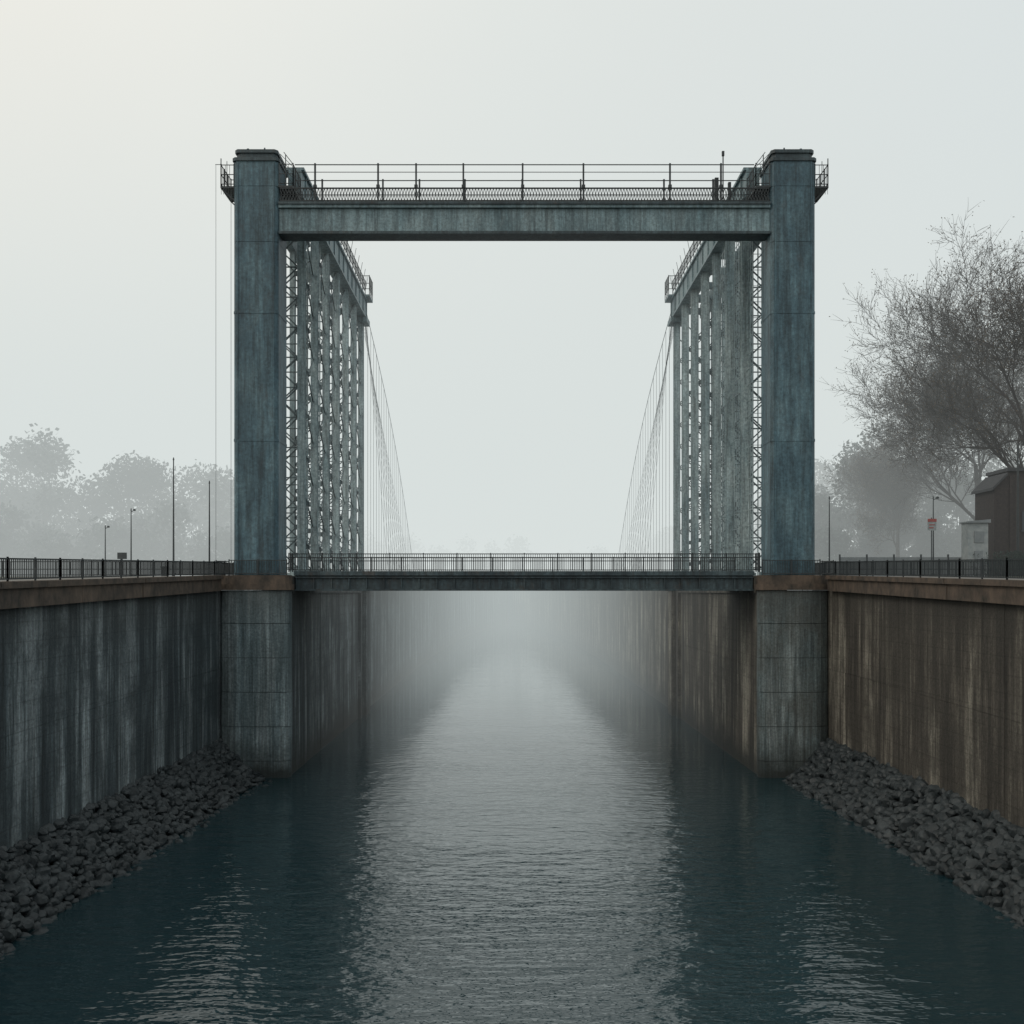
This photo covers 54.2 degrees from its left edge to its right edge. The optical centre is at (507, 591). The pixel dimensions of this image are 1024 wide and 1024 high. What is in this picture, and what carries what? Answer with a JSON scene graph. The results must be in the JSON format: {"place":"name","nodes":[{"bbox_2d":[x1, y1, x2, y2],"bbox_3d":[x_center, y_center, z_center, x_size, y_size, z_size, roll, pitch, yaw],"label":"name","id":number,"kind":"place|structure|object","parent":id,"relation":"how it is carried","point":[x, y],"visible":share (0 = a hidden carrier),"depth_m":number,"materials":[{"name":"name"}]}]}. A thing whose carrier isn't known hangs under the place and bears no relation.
{"place":"outdoors","nodes":[
{"label":"outdoors","id":0,"kind":"place"},
{"bbox_2d":[209,481,209,560],"bbox_3d":[-18.810,-3.920,63.000,0.166,6.180,0.166,0,0,0],"label":"mast pole","id":1,"kind":"object","parent":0,"point":[209,520],"visible":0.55,"depth_m":62.96,"materials":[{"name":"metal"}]},
{"bbox_2d":[0,626,1023,1023],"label":"water","id":2,"kind":"structure","parent":0,"point":[510,824],"depth_m":32.62,"materials":[{"name":"teal liquid"}]},
{"bbox_2d":[0,591,220,848],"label":"canal wall","id":3,"kind":"structure","parent":2,"relation":"in","point":[99,700],"depth_m":38.02,"materials":[{"name":"concrete"}]},
{"bbox_2d":[0,575,222,608],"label":"coping","id":4,"kind":"object","parent":3,"relation":"on","point":[23,593],"visible":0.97,"depth_m":37.03,"materials":[{"name":"brown concrete"}]},
{"bbox_2d":[0,557,286,580],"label":"quay railing","id":5,"kind":"object","parent":4,"relation":"on","point":[152,567],"visible":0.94,"depth_m":40.20,"materials":[{"name":"metal"}]},
{"bbox_2d":[0,737,271,959],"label":"riprap rocks","id":6,"kind":"object","parent":2,"relation":"in","point":[49,872],"visible":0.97,"depth_m":36.41,"materials":[{"name":"grey stone"}]},
{"bbox_2d":[221,575,295,777],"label":"bridge pier","id":7,"kind":"structure","parent":2,"relation":"in","point":[256,673],"depth_m":53.77,"materials":[{"name":"concrete"}]},
{"bbox_2d":[215,148,828,590],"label":"vertical lift bridge","id":8,"kind":"structure","parent":7,"relation":"on","point":[767,208],"depth_m":54.78,"materials":[{"name":"blue paint"}]},
{"bbox_2d":[291,593,357,773],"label":"chamber wall","id":9,"kind":"structure","parent":2,"relation":"in","point":[324,657],"depth_m":63.75,"materials":[{"name":"concrete"}]},
{"bbox_2d":[292,576,369,718],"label":"end buttress","id":10,"kind":"structure","parent":9,"relation":"on","point":[363,653],"depth_m":80.62,"materials":[{"name":"concrete"}]},
{"bbox_2d":[370,591,510,705],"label":"bank wall","id":11,"kind":"structure","parent":2,"relation":"in","point":[411,631],"depth_m":131.66,"materials":[{"name":"concrete"}]},
{"bbox_2d":[511,591,667,707],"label":"bank wall","id":12,"kind":"structure","parent":2,"relation":"in","point":[624,633],"depth_m":128.77,"materials":[{"name":"concrete"}]},
{"bbox_2d":[680,593,757,773],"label":"chamber wall","id":13,"kind":"structure","parent":2,"relation":"in","point":[718,642],"depth_m":63.50,"materials":[{"name":"concrete"}]},
{"bbox_2d":[668,576,756,718],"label":"end buttress","id":14,"kind":"structure","parent":13,"relation":"on","point":[674,676],"depth_m":80.62,"materials":[{"name":"concrete"}]},
{"bbox_2d":[753,575,827,777],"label":"bridge pier","id":15,"kind":"structure","parent":2,"relation":"in","point":[792,672],"depth_m":53.76,"materials":[{"name":"concrete"}]},
{"bbox_2d":[782,737,1023,929],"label":"riprap rocks","id":16,"kind":"object","parent":2,"relation":"in","point":[968,848],"visible":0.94,"depth_m":38.71,"materials":[{"name":"grey stone"}]},
{"bbox_2d":[828,591,1023,826],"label":"canal wall","id":17,"kind":"structure","parent":2,"relation":"in","point":[929,691],"depth_m":40.67,"materials":[{"name":"concrete"}]},
{"bbox_2d":[825,575,1023,604],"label":"coping","id":18,"kind":"object","parent":17,"relation":"on","point":[1002,591],"visible":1,"depth_m":39.83,"materials":[{"name":"brown concrete"}]},
{"bbox_2d":[762,558,1023,579],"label":"quay railing","id":19,"kind":"object","parent":18,"relation":"on","point":[887,568],"visible":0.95,"depth_m":42.89,"materials":[{"name":"metal"}]},
{"bbox_2d":[0,576,1023,580],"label":"quay pavement","id":20,"kind":"structure","parent":0,"point":[163,576],"depth_m":43.09,"materials":[{"name":"grey concrete"}]},
{"bbox_2d":[0,0,1023,571],"label":"sky","id":21,"kind":"structure","parent":0,"point":[517,376],"materials":[{"name":"white"}]},
{"bbox_2d":[829,496,829,560],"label":"mast pole","id":22,"kind":"object","parent":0,"point":[829,528],"visible":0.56,"depth_m":69.96,"materials":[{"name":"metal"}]},
{"bbox_2d":[959,519,990,576],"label":"white shed","id":23,"kind":"structure","parent":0,"point":[974,537],"depth_m":71.00,"materials":[{"name":"white paint"}]},
{"bbox_2d":[974,531,983,568],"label":"door","id":24,"kind":"structure","parent":23,"relation":"in","point":[978,535],"depth_m":70.95,"materials":[{"name":"grey metal"}]},
{"bbox_2d":[975,471,1023,576],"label":"walls","id":25,"kind":"structure","parent":0,"point":[997,505],"depth_m":73.00,"materials":[{"name":"brick"}]},
{"bbox_2d":[971,468,1023,494],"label":"roof","id":26,"kind":"structure","parent":25,"relation":"on","point":[990,483],"depth_m":74.05,"materials":[{"name":"metal"}]},
{"bbox_2d":[1021,511,1023,531],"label":"windows","id":27,"kind":"structure","parent":25,"relation":"attached to","point":[1022,530],"depth_m":72.93,"materials":[{"name":"grey glass"}]},
{"bbox_3d":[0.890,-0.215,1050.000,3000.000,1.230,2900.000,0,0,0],"label":"ground","id":28,"kind":"structure","parent":0,"visible":0},
{"bbox_2d":[105,525,109,559],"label":"lamp post","id":29,"kind":"object","parent":28,"relation":"on","point":[105,540],"visible":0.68,"depth_m":77.98,"materials":[{"name":"metal"}]},
{"bbox_2d":[0,561,217,576],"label":"roadside railing","id":30,"kind":"object","parent":28,"relation":"on","point":[84,569],"visible":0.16,"depth_m":56.67,"materials":[{"name":"metal"}]},
{"bbox_2d":[130,509,135,559],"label":"lamp post","id":31,"kind":"object","parent":28,"relation":"on","point":[131,536],"visible":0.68,"depth_m":72.98,"materials":[{"name":"metal"}]},
{"bbox_2d":[117,553,160,567],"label":"utility cabinet","id":32,"kind":"object","parent":28,"relation":"on","point":[122,556],"visible":0.37,"depth_m":69.90,"materials":[{"name":"metal"}]},
{"bbox_2d":[172,457,174,575],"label":"mast pole","id":33,"kind":"object","parent":28,"relation":"on","point":[173,514],"visible":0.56,"depth_m":69.95,"materials":[{"name":"metal"}]},
{"bbox_2d":[0,423,412,576],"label":"distant tree mass","id":34,"kind":"object","parent":28,"relation":"on","point":[27,530],"visible":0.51,"depth_m":150.63,"materials":[{"name":"grey plant"}]},
{"bbox_2d":[349,532,663,570],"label":"distant tree mass","id":35,"kind":"object","parent":28,"relation":"on","point":[477,562],"visible":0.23,"depth_m":333.01,"materials":[{"name":"grey plant"}]},
{"bbox_2d":[625,375,1023,574],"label":"distant tree mass","id":36,"kind":"object","parent":28,"relation":"on","point":[947,538],"visible":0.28,"depth_m":112.88,"materials":[{"name":"grey plant"}]},
{"bbox_2d":[820,436,948,556],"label":"bare tree","id":37,"kind":"object","parent":28,"relation":"on","point":[879,495],"visible":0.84,"depth_m":102.31,"materials":[{"name":"grey plant"}]},
{"bbox_2d":[839,554,960,575],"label":"panel fence","id":38,"kind":"object","parent":28,"relation":"on","point":[867,558],"visible":0.35,"depth_m":72.00,"materials":[{"name":"metal"}]},
{"bbox_2d":[819,312,1023,520],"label":"bare tree","id":39,"kind":"object","parent":28,"relation":"on","point":[891,437],"visible":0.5,"depth_m":93.04,"materials":[{"name":"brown plant"}]},
{"bbox_2d":[827,561,1022,576],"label":"roadside railing","id":40,"kind":"object","parent":28,"relation":"on","point":[934,569],"visible":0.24,"depth_m":56.65,"materials":[{"name":"metal"}]},
{"bbox_2d":[829,200,1023,484],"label":"bare tree","id":41,"kind":"object","parent":28,"relation":"on","point":[978,342],"visible":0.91,"depth_m":85.54,"materials":[{"name":"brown plant"}]},
{"bbox_2d":[928,518,936,559],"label":"traffic sign","id":42,"kind":"object","parent":28,"relation":"on","point":[931,524],"visible":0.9,"depth_m":69.90,"materials":[{"name":"metal"}]},
{"bbox_2d":[932,496,938,575],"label":"lamp post","id":43,"kind":"object","parent":28,"relation":"on","point":[933,535],"visible":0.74,"depth_m":70.96,"materials":[{"name":"metal"}]},
{"bbox_2d":[966,245,1023,449],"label":"bare tree","id":44,"kind":"object","parent":28,"relation":"on","point":[1022,381],"visible":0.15,"depth_m":92.19,"materials":[{"name":"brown plant"}]},
{"bbox_2d":[973,550,1023,576],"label":"shrub","id":45,"kind":"object","parent":28,"relation":"on","point":[1015,556],"visible":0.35,"depth_m":65.65,"materials":[{"name":"grey plant"}]},
{"bbox_2d":[1016,443,1018,558],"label":"mast pole","id":46,"kind":"object","parent":28,"relation":"on","point":[1017,530],"visible":0.55,"depth_m":70.74,"materials":[{"name":"metal"}]}
]}

